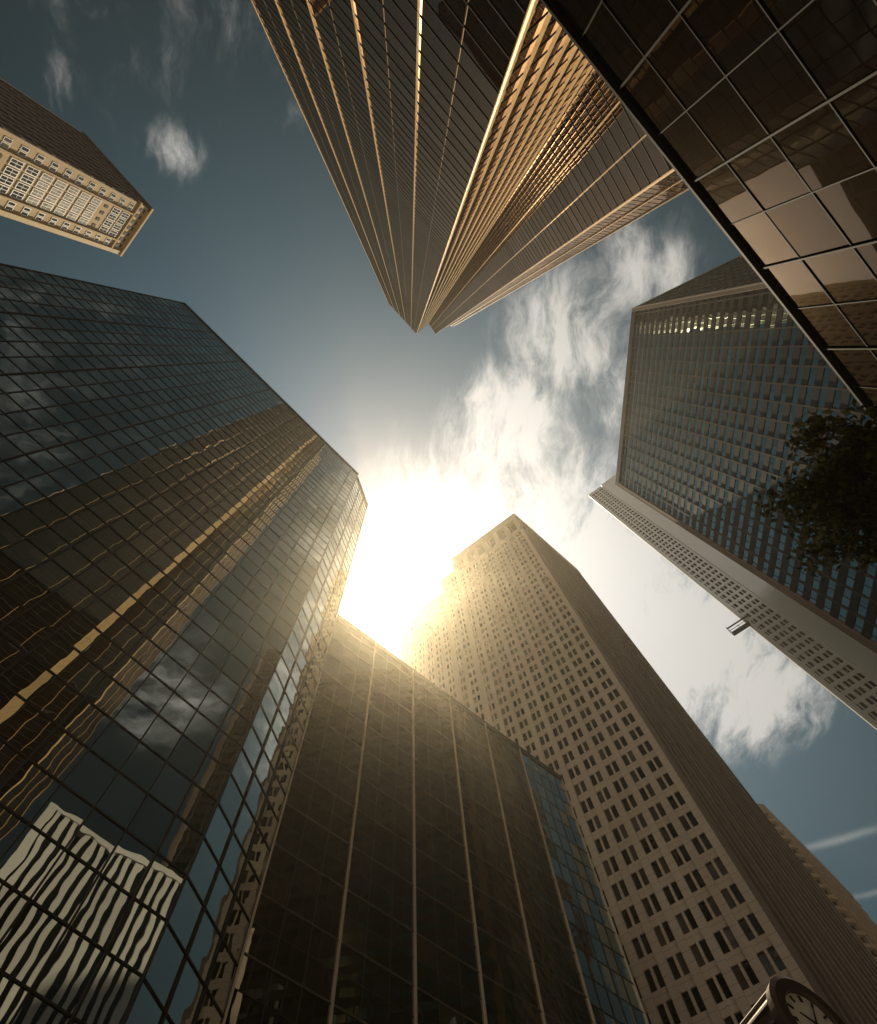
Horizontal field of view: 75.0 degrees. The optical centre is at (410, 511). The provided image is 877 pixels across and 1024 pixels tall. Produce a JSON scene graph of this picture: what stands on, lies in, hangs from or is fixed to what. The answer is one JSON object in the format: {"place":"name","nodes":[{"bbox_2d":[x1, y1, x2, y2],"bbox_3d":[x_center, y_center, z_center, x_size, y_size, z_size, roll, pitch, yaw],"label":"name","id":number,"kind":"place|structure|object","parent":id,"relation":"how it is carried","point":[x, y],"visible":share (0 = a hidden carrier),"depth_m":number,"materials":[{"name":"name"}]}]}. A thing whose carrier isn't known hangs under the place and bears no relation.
{"place":"outdoors","nodes":[
{"label":"outdoors","id":0,"kind":"place"},
{"bbox_2d":[0,263,367,1023],"bbox_3d":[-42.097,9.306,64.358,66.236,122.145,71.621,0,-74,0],"label":"glass office tower","id":1,"kind":"structure","parent":0,"point":[182,505],"depth_m":39.63,"materials":[{"name":"black glass"}]},
{"bbox_2d":[222,613,648,1023],"bbox_3d":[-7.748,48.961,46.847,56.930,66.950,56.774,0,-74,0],"label":"glass office block","id":2,"kind":"structure","parent":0,"point":[429,861],"depth_m":46.92,"materials":[{"name":"black glass"}]},
{"bbox_2d":[0,0,876,924],"label":"sky","id":3,"kind":"structure","parent":0,"point":[515,406],"materials":[{"name":"blue"}]},
{"bbox_2d":[540,0,876,419],"bbox_3d":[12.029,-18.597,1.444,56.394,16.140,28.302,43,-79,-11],"label":"dark glass podium building","id":4,"kind":"structure","parent":0,"point":[756,120],"depth_m":10.24,"materials":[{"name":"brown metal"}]},
{"bbox_2d":[615,255,876,653],"bbox_3d":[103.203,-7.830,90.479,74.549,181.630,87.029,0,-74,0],"label":"banded glass tower","id":5,"kind":"structure","parent":0,"point":[731,376],"depth_m":117.86,"materials":[{"name":"grey glass"}]},
{"label":"ground","id":6,"kind":"structure","parent":0,"visible":0},
{"bbox_2d":[0,78,153,256],"bbox_3d":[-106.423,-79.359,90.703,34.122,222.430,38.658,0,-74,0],"label":"tan limestone tower","id":7,"kind":"structure","parent":6,"relation":"on","point":[60,176],"depth_m":159.38,"materials":[{"name":"beige stone"}]},
{"bbox_2d":[251,0,688,333],"bbox_3d":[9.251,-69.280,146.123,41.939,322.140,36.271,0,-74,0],"label":"serrated bronze skyscraper","id":8,"kind":"structure","parent":6,"relation":"on","point":[478,155],"depth_m":37.06,"materials":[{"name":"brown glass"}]},
{"bbox_2d":[401,513,876,1023],"bbox_3d":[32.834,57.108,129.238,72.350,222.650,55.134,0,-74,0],"label":"stone office tower","id":9,"kind":"structure","parent":6,"relation":"on","point":[722,908],"depth_m":94.38,"materials":[{"name":"beige stone"}]},
{"bbox_2d":[589,474,876,729],"bbox_3d":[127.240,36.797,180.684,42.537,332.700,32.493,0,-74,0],"label":"white skyscraper","id":10,"kind":"structure","parent":6,"relation":"on","point":[840,665],"depth_m":178.79,"materials":[{"name":"white concrete"}]},
{"bbox_2d":[726,615,750,635],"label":"window cleaning gondola","id":11,"kind":"object","parent":10,"relation":"attached to","point":[747,624],"depth_m":178.28},
{"bbox_2d":[753,395,876,582],"bbox_3d":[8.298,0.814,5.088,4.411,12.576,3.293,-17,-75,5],"label":"street tree","id":12,"kind":"object","parent":6,"relation":"on","point":[843,494],"visible":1,"depth_m":9.66,"materials":[{"name":"green plant"}]},
{"bbox_2d":[757,804,876,959],"bbox_3d":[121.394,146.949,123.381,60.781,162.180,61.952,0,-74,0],"label":"brown balcony tower","id":13,"kind":"structure","parent":6,"relation":"on","point":[859,920],"depth_m":171.71,"materials":[{"name":"brown concrete"}]},
{"label":"road","id":14,"kind":"structure","parent":0,"visible":0},
{"bbox_2d":[740,976,844,1023],"bbox_3d":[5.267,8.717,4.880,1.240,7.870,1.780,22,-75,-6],"label":"street clock","id":15,"kind":"object","parent":14,"relation":"on","point":[784,1000],"visible":1,"depth_m":8.08,"materials":[{"name":"metal"}]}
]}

